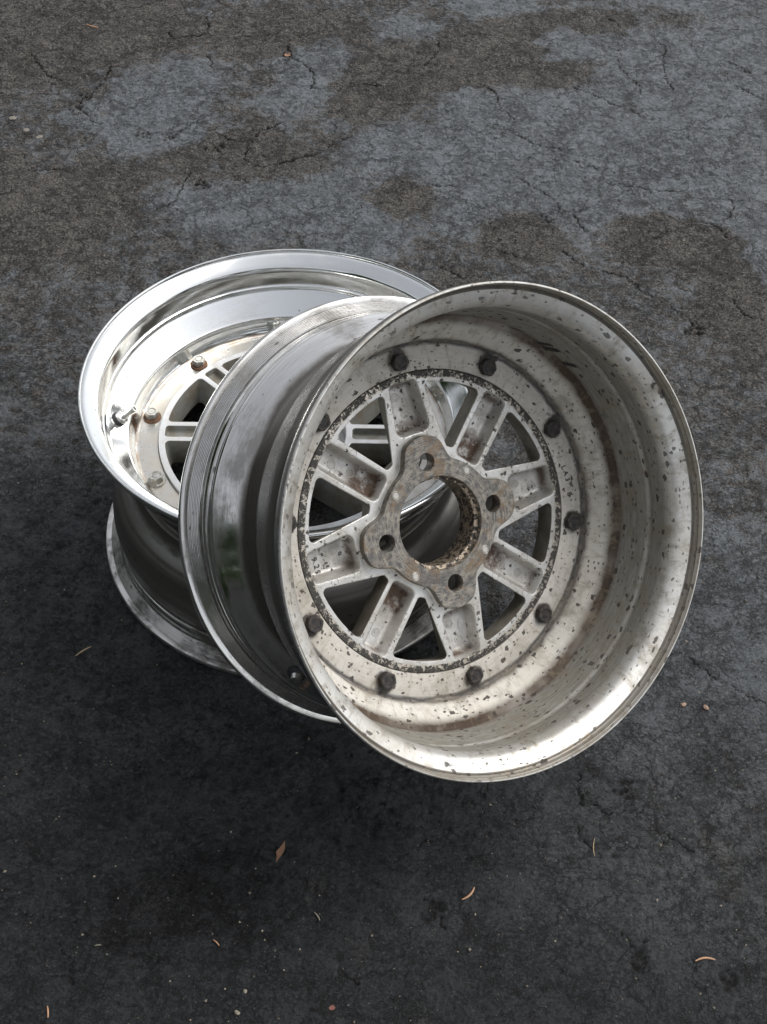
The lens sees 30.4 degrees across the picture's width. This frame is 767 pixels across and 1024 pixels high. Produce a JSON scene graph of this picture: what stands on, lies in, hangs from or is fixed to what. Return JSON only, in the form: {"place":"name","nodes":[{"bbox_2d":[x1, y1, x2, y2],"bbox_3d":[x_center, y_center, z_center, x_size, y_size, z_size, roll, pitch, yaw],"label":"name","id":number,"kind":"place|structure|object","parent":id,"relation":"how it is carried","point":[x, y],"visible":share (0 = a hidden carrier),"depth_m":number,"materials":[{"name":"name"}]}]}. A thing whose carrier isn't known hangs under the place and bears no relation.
{"place":"outdoors","nodes":[
{"label":"outdoors","id":0,"kind":"place"},
{"bbox_2d":[0,0,766,1023],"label":"asphalt ground","id":1,"kind":"structure","parent":0,"point":[366,858],"depth_m":1.54,"materials":[{"name":"grey asphalt"}]},
{"bbox_2d":[78,249,467,674],"bbox_3d":[-0.095,-0.058,1.483,0.416,0.224,0.416,37,57,27],"label":"wheel rim","id":2,"kind":"object","parent":1,"relation":"on","point":[163,357],"visible":0.45,"depth_m":1.47,"materials":[{"name":"metal"}]},
{"bbox_2d":[276,841,284,861],"bbox_3d":[-0.096,0.314,1.301,0.008,0.004,0.023,7,49,5],"label":"dry leaf","id":3,"kind":"object","parent":1,"relation":"on","point":[280,851],"visible":1,"depth_m":1.30,"materials":[{"name":"brown plant"}]},
{"bbox_2d":[178,281,702,782],"bbox_3d":[0.051,0.010,1.264,0.416,0.416,0.224,-20,14,-26],"label":"wheel rim","id":4,"kind":"object","parent":1,"relation":"on","point":[562,657],"visible":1,"depth_m":1.26,"materials":[{"name":"metal"}]},
{"bbox_2d":[462,887,474,899],"bbox_3d":[0.078,0.346,1.275,0.004,0.002,0.017,36,57,26],"label":"dry needle","id":5,"kind":"object","parent":1,"relation":"on","point":[470,894],"visible":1,"depth_m":1.27,"materials":[{"name":"beige plant"}]},
{"bbox_2d":[695,957,714,960],"bbox_3d":[0.283,0.394,1.242,0.018,0.002,0.004,-2,48,-3],"label":"dry needle","id":6,"kind":"object","parent":1,"relation":"on","point":[701,958],"visible":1,"depth_m":1.24,"materials":[{"name":"beige plant"}]},
{"bbox_2d":[0,0,766,1023],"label":"loose grit","id":7,"kind":"object","parent":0,"point":[494,452],"visible":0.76,"depth_m":1.63,"materials":[{"name":"grey gravel"}]}
]}

